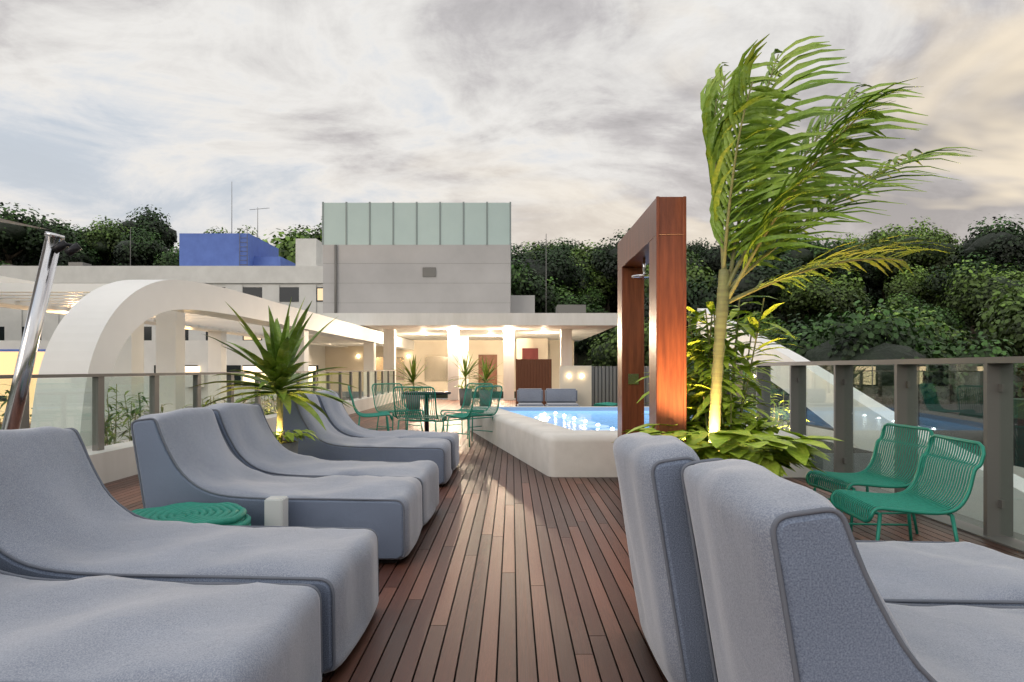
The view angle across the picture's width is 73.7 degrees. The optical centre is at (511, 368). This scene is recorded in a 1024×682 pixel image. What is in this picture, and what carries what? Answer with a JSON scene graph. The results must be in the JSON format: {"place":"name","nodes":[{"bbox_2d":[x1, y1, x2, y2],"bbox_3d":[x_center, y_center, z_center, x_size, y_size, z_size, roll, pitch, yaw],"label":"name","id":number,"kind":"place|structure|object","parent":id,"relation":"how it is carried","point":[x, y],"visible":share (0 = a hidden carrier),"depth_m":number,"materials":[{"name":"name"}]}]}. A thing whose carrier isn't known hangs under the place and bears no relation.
{"place":"outdoors","nodes":[
{"label":"outdoors","id":0,"kind":"place"},
{"bbox_2d":[325,340,573,390],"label":"interior wall","id":1,"kind":"structure","parent":0,"point":[434,354],"depth_m":33.00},
{"bbox_2d":[0,0,1023,311],"label":"sky","id":2,"kind":"structure","parent":0,"point":[577,115],"materials":[{"name":"grey"}]},
{"bbox_2d":[431,312,1023,397],"bbox_3d":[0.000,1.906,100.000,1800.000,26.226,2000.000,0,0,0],"label":"terrain","id":3,"kind":"structure","parent":0,"point":[582,358],"depth_m":88.19,"materials":[{"name":"plant"}]},
{"bbox_2d":[0,202,75,264],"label":"forest tree","id":4,"kind":"object","parent":3,"relation":"on","point":[18,241],"visible":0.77,"depth_m":83.12,"materials":[{"name":"green plant"}]},
{"bbox_2d":[38,236,101,265],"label":"forest tree","id":5,"kind":"object","parent":3,"relation":"on","point":[88,257],"visible":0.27,"depth_m":94.28,"materials":[{"name":"green plant"}]},
{"bbox_2d":[74,215,135,265],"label":"forest tree","id":6,"kind":"object","parent":3,"relation":"on","point":[102,240],"visible":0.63,"depth_m":97.85,"materials":[{"name":"green plant"}]},
{"bbox_2d":[111,225,167,265],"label":"emergent tree","id":7,"kind":"object","parent":3,"relation":"on","point":[145,248],"visible":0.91,"depth_m":93.28,"materials":[{"name":"green plant"}]},
{"bbox_2d":[110,205,177,250],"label":"forest tree","id":8,"kind":"object","parent":3,"relation":"on","point":[169,236],"visible":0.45,"depth_m":102.59,"materials":[{"name":"green plant"}]},
{"bbox_2d":[153,243,178,265],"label":"forest tree","id":9,"kind":"object","parent":3,"relation":"on","point":[170,258],"visible":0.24,"depth_m":90.15,"materials":[{"name":"green plant"}]},
{"bbox_2d":[0,233,430,396],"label":"long white building","id":10,"kind":"structure","parent":3,"relation":"on","point":[267,272],"depth_m":51.92,"materials":[{"name":"grey"}]},
{"bbox_2d":[262,225,321,263],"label":"emergent tree","id":11,"kind":"object","parent":3,"relation":"on","point":[288,253],"visible":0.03,"depth_m":73.39,"materials":[{"name":"green plant"}]},
{"bbox_2d":[104,397,515,444],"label":"building body","id":12,"kind":"structure","parent":3,"relation":"on","point":[343,398],"depth_m":27.79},
{"bbox_2d":[0,352,44,429],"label":"panel","id":13,"kind":"object","parent":12,"relation":"on","point":[8,360],"visible":0.05,"depth_m":14.00,"materials":[{"name":"yellow"}]},
{"bbox_2d":[0,340,363,415],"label":"facade","id":14,"kind":"structure","parent":12,"relation":"on","point":[196,355],"depth_m":30.00,"materials":[{"name":"grey"}]},
{"bbox_2d":[0,276,413,448],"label":"white arch beams","id":15,"kind":"structure","parent":12,"relation":"on","point":[99,329],"depth_m":10.62,"materials":[{"name":"paint"}]},
{"bbox_2d":[87,391,400,483],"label":"kerb","id":16,"kind":"structure","parent":12,"relation":"on","point":[113,462],"depth_m":6.91,"materials":[{"name":"white paint"}]},
{"bbox_2d":[0,370,395,450],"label":"railing","id":17,"kind":"object","parent":16,"relation":"on","point":[97,412],"visible":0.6,"depth_m":7.70,"materials":[{"name":"grey"}]},
{"bbox_2d":[413,400,600,681],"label":"deck slab floor","id":18,"kind":"structure","parent":12,"relation":"on","point":[515,588],"depth_m":3.32,"materials":[{"name":"wood"}]},
{"bbox_2d":[104,399,1023,681],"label":"deck planks","id":19,"kind":"object","parent":18,"relation":"on","point":[588,551],"visible":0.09,"depth_m":3.56,"materials":[{"name":"brown wood"}]},
{"bbox_2d":[0,218,81,429],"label":"metal pole","id":20,"kind":"object","parent":19,"relation":"on","point":[54,245],"visible":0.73,"depth_m":4.76,"materials":[{"name":"silver metal"}]},
{"bbox_2d":[0,570,322,681],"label":"lounger","id":21,"kind":"object","parent":19,"relation":"on","point":[105,628],"visible":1,"depth_m":1.89,"materials":[{"name":"fabric"}]},
{"bbox_2d":[0,426,378,676],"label":"lounger","id":22,"kind":"object","parent":19,"relation":"on","point":[65,513],"visible":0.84,"depth_m":2.67,"materials":[{"name":"fabric"}]},
{"bbox_2d":[132,502,250,525],"bbox_3d":[-1.660,0.914,3.470,0.625,0.371,0.625,0,0,0],"label":"side table","id":23,"kind":"object","parent":19,"relation":"on","point":[226,513],"visible":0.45,"depth_m":3.48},
{"bbox_2d":[264,496,287,525],"bbox_3d":[-1.280,0.900,3.710,0.100,0.400,0.100,0,0,0],"label":"side block","id":24,"kind":"object","parent":19,"relation":"on","point":[275,510],"depth_m":3.66,"materials":[{"name":"white plastic"}]},
{"bbox_2d":[131,407,422,562],"bbox_3d":[-1.363,0.672,4.191,1.580,0.856,0.760,0,0,-1],"label":"lounger","id":25,"kind":"object","parent":19,"relation":"on","point":[183,455],"visible":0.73,"depth_m":3.85,"materials":[{"name":"fabric"}]},
{"bbox_2d":[279,440,297,453],"bbox_3d":[-2.000,0.863,5.860,0.320,0.474,0.320,0,0,0],"label":"planter","id":26,"kind":"object","parent":19,"relation":"on","point":[290,445],"visible":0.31,"depth_m":5.79,"materials":[{"name":"grey"}]},
{"bbox_2d":[190,297,357,441],"bbox_3d":[-2.006,0.024,5.830,1.402,1.315,1.287,0,0,0],"label":"strap plant","id":27,"kind":"object","parent":26,"relation":"in","point":[277,366],"visible":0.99,"depth_m":5.80,"materials":[{"name":"green plant"}]},
{"bbox_2d":[273,429,317,441],"bbox_3d":[-1.985,0.580,5.851,0.618,0.133,0.540,0,0,0],"label":"strap plant","id":28,"kind":"object","parent":26,"relation":"on","point":[287,436],"visible":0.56,"depth_m":5.80,"materials":[{"name":"plant"}]},
{"bbox_2d":[206,403,438,524],"bbox_3d":[-1.359,0.670,4.991,1.600,0.859,0.760,0,0,1],"label":"lounger","id":29,"kind":"object","parent":19,"relation":"on","point":[252,441],"visible":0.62,"depth_m":4.86,"materials":[{"name":"fabric"}]},
{"bbox_2d":[283,393,451,486],"bbox_3d":[-1.392,0.668,6.687,1.618,0.864,0.760,0,0,-1],"label":"lounger","id":30,"kind":"object","parent":19,"relation":"on","point":[331,442],"visible":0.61,"depth_m":6.31,"materials":[{"name":"fabric"}]},
{"bbox_2d":[348,386,392,430],"bbox_3d":[-2.114,0.670,10.172,0.644,0.862,0.602,0,0,-13],"label":"chair","id":31,"kind":"object","parent":19,"relation":"on","point":[386,414],"visible":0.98,"depth_m":9.96,"materials":[{"name":"teal"}]},
{"bbox_2d":[315,389,458,470],"bbox_3d":[-1.390,0.665,7.494,1.606,0.870,0.760,0,0,0],"label":"lounger","id":32,"kind":"object","parent":19,"relation":"on","point":[341,421],"visible":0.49,"depth_m":7.33,"materials":[{"name":"fabric"}]},
{"bbox_2d":[372,383,423,430],"bbox_3d":[-1.844,0.670,11.037,0.602,0.862,0.644,0,0,-44],"label":"chair","id":33,"kind":"object","parent":19,"relation":"on","point":[390,411],"visible":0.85,"depth_m":11.10,"materials":[{"name":"teal"}]},
{"bbox_2d":[406,391,420,409],"bbox_3d":[-2.600,0.848,18.000,0.400,0.504,0.400,0,0,0],"label":"plant pot","id":34,"kind":"object","parent":19,"relation":"on","point":[413,401],"visible":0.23,"depth_m":17.85,"materials":[{"name":"grey ceramic"}]},
{"bbox_2d":[391,354,427,390],"bbox_3d":[-2.609,0.138,18.004,1.010,1.032,1.247,0,0,42],"label":"strap plant","id":35,"kind":"object","parent":34,"relation":"on","point":[412,377],"visible":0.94,"depth_m":17.92,"materials":[{"name":"green plant"}]},
{"bbox_2d":[393,386,446,431],"bbox_3d":[-1.282,0.670,9.547,0.602,0.862,0.644,0,0,9],"label":"chair","id":36,"kind":"object","parent":19,"relation":"on","point":[432,416],"visible":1,"depth_m":9.32,"materials":[{"name":"teal"}]},
{"bbox_2d":[402,391,450,431],"bbox_3d":[-1.300,0.728,10.400,0.740,0.745,0.740,0,0,0],"label":"bistro table","id":37,"kind":"object","parent":19,"relation":"on","point":[426,426],"visible":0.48,"depth_m":10.37,"materials":[{"name":"grey metal"}]},
{"bbox_2d":[459,388,471,405],"bbox_3d":[-1.400,0.848,20.500,0.400,0.504,0.400,0,0,0],"label":"potted strap plant","id":38,"kind":"object","parent":19,"relation":"on","point":[461,393],"visible":0.71,"depth_m":20.35,"materials":[{"name":"grey ceramic"}]},
{"bbox_2d":[445,350,481,388],"bbox_3d":[-1.342,0.028,20.488,1.426,1.246,1.392,0,0,0],"label":"strap plant","id":39,"kind":"object","parent":38,"relation":"in","point":[465,372],"visible":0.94,"depth_m":20.49,"materials":[{"name":"green plant"}]},
{"bbox_2d":[440,383,492,438],"bbox_3d":[-0.733,0.670,11.093,0.602,0.862,0.644,0,0,40],"label":"chair","id":40,"kind":"object","parent":19,"relation":"on","point":[464,410],"visible":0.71,"depth_m":11.22,"materials":[{"name":"teal"}]},
{"bbox_2d":[316,313,617,399],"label":"pavilion roof","id":41,"kind":"structure","parent":19,"relation":"on","point":[565,329],"depth_m":23.81,"materials":[{"name":"paint"}]},
{"bbox_2d":[323,245,585,312],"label":"building","id":42,"kind":"structure","parent":41,"relation":"on","point":[416,278],"depth_m":26.00,"materials":[{"name":"grey"}]},
{"bbox_2d":[322,202,510,250],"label":"glass parapet","id":43,"kind":"structure","parent":42,"relation":"on","point":[416,223],"depth_m":26.00,"materials":[{"name":"teal"}]},
{"bbox_2d":[444,385,502,446],"bbox_3d":[-0.564,0.670,9.922,0.644,0.862,0.602,0,0,39],"label":"chair","id":44,"kind":"object","parent":19,"relation":"on","point":[463,416],"visible":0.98,"depth_m":9.81,"materials":[{"name":"teal"}]},
{"bbox_2d":[479,389,492,405],"bbox_3d":[-0.750,0.848,19.500,0.400,0.504,0.400,0,0,0],"label":"potted strap plant","id":45,"kind":"object","parent":19,"relation":"on","point":[483,397],"visible":0.39,"depth_m":19.34,"materials":[{"name":"grey ceramic"}]},
{"bbox_2d":[469,357,503,389],"bbox_3d":[-0.742,0.138,19.499,1.108,1.026,1.332,0,0,0],"label":"strap plant","id":46,"kind":"object","parent":45,"relation":"on","point":[486,373],"visible":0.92,"depth_m":19.48,"materials":[{"name":"green plant"}]},
{"bbox_2d":[517,389,578,405],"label":"sofas","id":47,"kind":"object","parent":19,"relation":"on","point":[553,397],"visible":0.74,"depth_m":13.55,"materials":[{"name":"fabric"}]},
{"bbox_2d":[516,338,648,405],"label":"end walls","id":48,"kind":"structure","parent":19,"relation":"on","point":[592,386],"depth_m":14.00,"materials":[{"name":"paint"}]},
{"bbox_2d":[618,196,685,441],"bbox_3d":[1.167,-0.082,5.928,0.221,2.363,1.863,0,0,0],"label":"outdoor shower frame","id":49,"kind":"object","parent":19,"relation":"on","point":[655,235],"visible":0.65,"depth_m":5.00,"materials":[{"name":"wood"}]},
{"bbox_2d":[628,257,648,383],"bbox_3d":[1.167,-0.415,6.250,0.220,1.130,0.660,0,0,0],"label":"shower fixture","id":50,"kind":"object","parent":49,"relation":"attached to","point":[633,378],"visible":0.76,"depth_m":6.10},
{"bbox_2d":[635,296,800,441],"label":"planter plants","id":51,"kind":"object","parent":19,"relation":"on","point":[699,351],"visible":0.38,"depth_m":5.28,"materials":[{"name":"plant"}]},
{"bbox_2d":[613,432,1023,681],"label":"lounger","id":52,"kind":"object","parent":19,"relation":"on","point":[663,567],"visible":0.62,"depth_m":2.21,"materials":[{"name":"fabric"}]},
{"bbox_2d":[681,458,1023,681],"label":"lounger","id":53,"kind":"object","parent":19,"relation":"on","point":[790,593],"visible":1,"depth_m":1.45,"materials":[{"name":"fabric"}]},
{"bbox_2d":[805,423,933,533],"bbox_3d":[2.494,0.750,4.802,0.620,0.702,0.562,0,0,-4],"label":"rope chair","id":54,"kind":"object","parent":19,"relation":"on","point":[867,478],"visible":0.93,"depth_m":4.78,"materials":[{"name":"teal"}]},
{"bbox_2d":[830,434,985,541],"bbox_3d":[2.274,0.750,3.978,0.620,0.702,0.562,0,0,4],"label":"rope chair","id":55,"kind":"object","parent":19,"relation":"on","point":[908,501],"visible":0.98,"depth_m":3.92,"materials":[{"name":"teal"}]},
{"bbox_2d":[469,406,810,476],"bbox_3d":[1.142,0.890,9.625,3.817,0.420,5.450,0,0,0],"label":"pool basin","id":56,"kind":"object","parent":18,"relation":"on","point":[549,449],"visible":0.34,"depth_m":7.27,"materials":[{"name":"concrete"}]},
{"bbox_2d":[510,411,648,429],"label":"pool water","id":57,"kind":"structure","parent":56,"relation":"in","point":[609,419],"depth_m":10.41,"materials":[{"name":"blue"}]},
{"bbox_2d":[545,412,617,429],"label":"pool lamps","id":58,"kind":"object","parent":57,"relation":"on","point":[597,425],"visible":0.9,"depth_m":9.41,"materials":[{"name":"white"}]},
{"bbox_2d":[811,467,1023,552],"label":"kerb","id":59,"kind":"structure","parent":18,"relation":"on","point":[974,527],"depth_m":4.74,"materials":[{"name":"grey"}]},
{"bbox_2d":[729,356,1023,535],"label":"railing","id":60,"kind":"object","parent":59,"relation":"on","point":[998,445],"visible":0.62,"depth_m":5.47,"materials":[{"name":"grey"}]},
{"bbox_2d":[811,440,880,473],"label":"wall","id":61,"kind":"structure","parent":12,"relation":"on","point":[862,458],"depth_m":7.40,"materials":[{"name":"grey concrete"}]},
{"bbox_2d":[743,391,806,430],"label":"planter plants","id":62,"kind":"object","parent":61,"relation":"on","point":[777,417],"visible":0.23,"depth_m":9.49,"materials":[{"name":"plant"}]},
{"bbox_2d":[696,308,1023,534],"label":"sloped wall","id":63,"kind":"structure","parent":12,"relation":"on","point":[871,417],"depth_m":9.54,"materials":[{"name":"paint"}]},
{"bbox_2d":[130,208,546,312],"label":"roof antennas","id":64,"kind":"object","parent":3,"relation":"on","point":[257,237],"visible":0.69,"depth_m":54.90,"materials":[{"name":"grey"}]},
{"bbox_2d":[511,258,561,312],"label":"forest tree","id":65,"kind":"object","parent":3,"relation":"on","point":[522,283],"visible":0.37,"depth_m":79.33,"materials":[{"name":"green plant"}]},
{"bbox_2d":[511,244,580,290],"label":"emergent tree","id":66,"kind":"object","parent":3,"relation":"on","point":[557,265],"visible":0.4,"depth_m":94.03,"materials":[{"name":"green plant"}]},
{"bbox_2d":[516,239,576,259],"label":"forest tree","id":67,"kind":"object","parent":3,"relation":"on","point":[532,252],"visible":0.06,"depth_m":121.24,"materials":[{"name":"green plant"}]},
{"bbox_2d":[532,276,587,312],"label":"forest tree","id":68,"kind":"object","parent":3,"relation":"on","point":[558,295],"visible":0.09,"depth_m":89.50,"materials":[{"name":"green plant"}]},
{"bbox_2d":[543,238,582,258],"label":"forest tree","id":69,"kind":"object","parent":3,"relation":"on","point":[567,249],"visible":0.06,"depth_m":116.43,"materials":[{"name":"green plant"}]},
{"bbox_2d":[561,264,600,293],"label":"forest tree","id":70,"kind":"object","parent":3,"relation":"on","point":[579,274],"visible":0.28,"depth_m":97.02,"materials":[{"name":"green plant"}]},
{"bbox_2d":[552,292,613,363],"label":"forest tree","id":71,"kind":"object","parent":3,"relation":"on","point":[590,309],"visible":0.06,"depth_m":88.13,"materials":[{"name":"green plant"}]},
{"bbox_2d":[574,333,601,356],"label":"forest tree","id":72,"kind":"object","parent":3,"relation":"on","point":[581,346],"visible":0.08,"depth_m":79.58,"materials":[{"name":"green plant"}]},
{"bbox_2d":[568,240,612,289],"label":"forest tree","id":73,"kind":"object","parent":3,"relation":"on","point":[583,256],"visible":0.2,"depth_m":102.83,"materials":[{"name":"green plant"}]},
{"bbox_2d":[575,286,605,308],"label":"forest tree","id":74,"kind":"object","parent":3,"relation":"on","point":[596,297],"visible":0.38,"depth_m":95.68,"materials":[{"name":"green plant"}]},
{"bbox_2d":[568,261,616,306],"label":"forest tree","id":75,"kind":"object","parent":3,"relation":"on","point":[605,287],"visible":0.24,"depth_m":99.14,"materials":[{"name":"green plant"}]},
{"bbox_2d":[589,228,629,283],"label":"forest tree","id":76,"kind":"object","parent":3,"relation":"on","point":[604,262],"visible":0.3,"depth_m":96.03,"materials":[{"name":"green plant"}]},
{"bbox_2d":[583,317,648,367],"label":"forest tree","id":77,"kind":"object","parent":3,"relation":"on","point":[604,354],"visible":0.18,"depth_m":65.93,"materials":[{"name":"green plant"}]},
{"bbox_2d":[646,247,707,272],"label":"forest tree","id":78,"kind":"object","parent":3,"relation":"on","point":[692,260],"visible":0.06,"depth_m":92.28,"materials":[{"name":"green plant"}]},
{"bbox_2d":[644,256,716,305],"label":"forest tree","id":79,"kind":"object","parent":3,"relation":"on","point":[705,275],"visible":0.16,"depth_m":82.01,"materials":[{"name":"green plant"}]},
{"bbox_2d":[644,273,732,350],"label":"forest tree","id":80,"kind":"object","parent":3,"relation":"on","point":[696,297],"visible":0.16,"depth_m":67.80,"materials":[{"name":"green plant"}]},
{"bbox_2d":[686,238,739,280],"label":"forest tree","id":81,"kind":"object","parent":3,"relation":"on","point":[711,256],"visible":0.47,"depth_m":103.93,"materials":[{"name":"green plant"}]},
{"bbox_2d":[708,255,827,323],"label":"forest tree","id":82,"kind":"object","parent":3,"relation":"on","point":[752,278],"visible":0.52,"depth_m":79.32,"materials":[{"name":"green plant"}]},
{"bbox_2d":[764,232,855,329],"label":"forest tree","id":83,"kind":"object","parent":3,"relation":"on","point":[808,254],"visible":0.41,"depth_m":84.54,"materials":[{"name":"green plant"}]},
{"bbox_2d":[764,311,857,346],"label":"forest tree","id":84,"kind":"object","parent":3,"relation":"on","point":[794,333],"visible":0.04,"depth_m":55.12,"materials":[{"name":"green plant"}]},
{"bbox_2d":[770,273,859,325],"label":"forest tree","id":85,"kind":"object","parent":3,"relation":"on","point":[814,295],"visible":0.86,"depth_m":76.63,"materials":[{"name":"green plant"}]},
{"bbox_2d":[813,270,872,320],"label":"forest tree","id":86,"kind":"object","parent":3,"relation":"on","point":[851,290],"visible":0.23,"depth_m":79.16,"materials":[{"name":"green plant"}]},
{"bbox_2d":[839,240,882,288],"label":"forest tree","id":87,"kind":"object","parent":3,"relation":"on","point":[868,277],"visible":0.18,"depth_m":94.99,"materials":[{"name":"green plant"}]},
{"bbox_2d":[781,295,965,403],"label":"forest tree","id":88,"kind":"object","parent":3,"relation":"on","point":[864,341],"visible":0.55,"depth_m":41.73,"materials":[{"name":"green plant"}]},
{"bbox_2d":[725,392,1023,500],"bbox_3d":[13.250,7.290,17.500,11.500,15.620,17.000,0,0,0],"label":"road","id":89,"kind":"structure","parent":3,"relation":"on","point":[963,421],"depth_m":12.12,"materials":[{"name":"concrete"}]},
{"bbox_2d":[862,247,888,310],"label":"emergent tree","id":90,"kind":"object","parent":3,"relation":"on","point":[879,285],"visible":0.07,"depth_m":110.05,"materials":[{"name":"green plant"}]},
{"bbox_2d":[805,304,957,356],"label":"forest tree","id":91,"kind":"object","parent":3,"relation":"on","point":[931,335],"depth_m":47.38,"materials":[{"name":"green plant"}]},
{"bbox_2d":[863,216,937,253],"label":"forest tree","id":92,"kind":"object","parent":3,"relation":"on","point":[873,236],"visible":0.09,"depth_m":114.32,"materials":[{"name":"green plant"}]},
{"bbox_2d":[870,291,943,319],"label":"forest tree","id":93,"kind":"object","parent":3,"relation":"on","point":[907,301],"visible":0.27,"depth_m":71.69,"materials":[{"name":"green plant"}]},
{"bbox_2d":[872,236,954,283],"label":"forest tree","id":94,"kind":"object","parent":3,"relation":"on","point":[885,276],"visible":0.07,"depth_m":97.14,"materials":[{"name":"green plant"}]},
{"bbox_2d":[883,263,946,308],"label":"forest tree","id":95,"kind":"object","parent":3,"relation":"on","point":[909,282],"visible":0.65,"depth_m":84.32,"materials":[{"name":"green plant"}]},
{"bbox_2d":[875,223,962,277],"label":"forest tree","id":96,"kind":"object","parent":3,"relation":"on","point":[934,258],"visible":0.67,"depth_m":91.46,"materials":[{"name":"green plant"}]},
{"bbox_2d":[866,305,981,353],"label":"forest tree","id":97,"kind":"object","parent":3,"relation":"on","point":[951,337],"visible":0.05,"depth_m":60.00,"materials":[{"name":"green plant"}]},
{"bbox_2d":[894,304,967,338],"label":"forest tree","id":98,"kind":"object","parent":3,"relation":"on","point":[951,321],"visible":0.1,"depth_m":66.56,"materials":[{"name":"green plant"}]},
{"bbox_2d":[920,251,1023,338],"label":"forest tree","id":99,"kind":"object","parent":3,"relation":"on","point":[936,284],"visible":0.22,"depth_m":79.60,"materials":[{"name":"green plant"}]},
{"bbox_2d":[922,330,1023,403],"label":"forest tree","id":100,"kind":"object","parent":3,"relation":"on","point":[973,382],"visible":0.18,"depth_m":42.12,"materials":[{"name":"green plant"}]},
{"bbox_2d":[933,259,1023,356],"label":"forest tree","id":101,"kind":"object","parent":3,"relation":"on","point":[969,303],"visible":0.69,"depth_m":67.63,"materials":[{"name":"green plant"}]},
{"bbox_2d":[949,214,1023,332],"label":"forest tree","id":102,"kind":"object","parent":3,"relation":"on","point":[1006,244],"visible":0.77,"depth_m":79.74,"materials":[{"name":"green plant"}]},
{"bbox_2d":[974,280,1023,355],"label":"forest tree","id":103,"kind":"object","parent":3,"relation":"on","point":[1008,324],"visible":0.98,"depth_m":53.87,"materials":[{"name":"green plant"}]},
{"bbox_3d":[1.430,0.878,4.700,0.520,0.444,0.520,0,0,0],"label":"palm pot","id":104,"kind":"object","parent":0,"visible":0},
{"bbox_2d":[611,418,841,477],"bbox_3d":[1.425,0.565,4.669,1.368,0.377,1.443,0,0,-18],"label":"plant","id":105,"kind":"object","parent":104,"relation":"on","point":[774,454],"visible":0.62,"depth_m":4.27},
{"bbox_2d":[700,34,980,451],"bbox_3d":[2.173,-0.820,4.606,1.755,3.042,1.402,0,0,0],"label":"palm tree","id":106,"kind":"object","parent":104,"relation":"on","point":[769,225],"visible":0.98,"depth_m":4.53,"materials":[{"name":"green plant"}]},
{"bbox_3d":[-4.675,1.298,12.250,0.550,0.404,9.500,0,0,0],"label":"planter","id":107,"kind":"object","parent":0,"visible":0},
{"bbox_2d":[0,384,172,443],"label":"planter plants","id":108,"kind":"object","parent":107,"relation":"on","point":[123,408],"visible":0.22,"depth_m":8.97,"materials":[{"name":"green plant"}]},
{"bbox_2d":[104,387,325,445],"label":"planter plants","id":109,"kind":"object","parent":107,"relation":"on","point":[265,411],"visible":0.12,"depth_m":9.35,"materials":[{"name":"green plant"}]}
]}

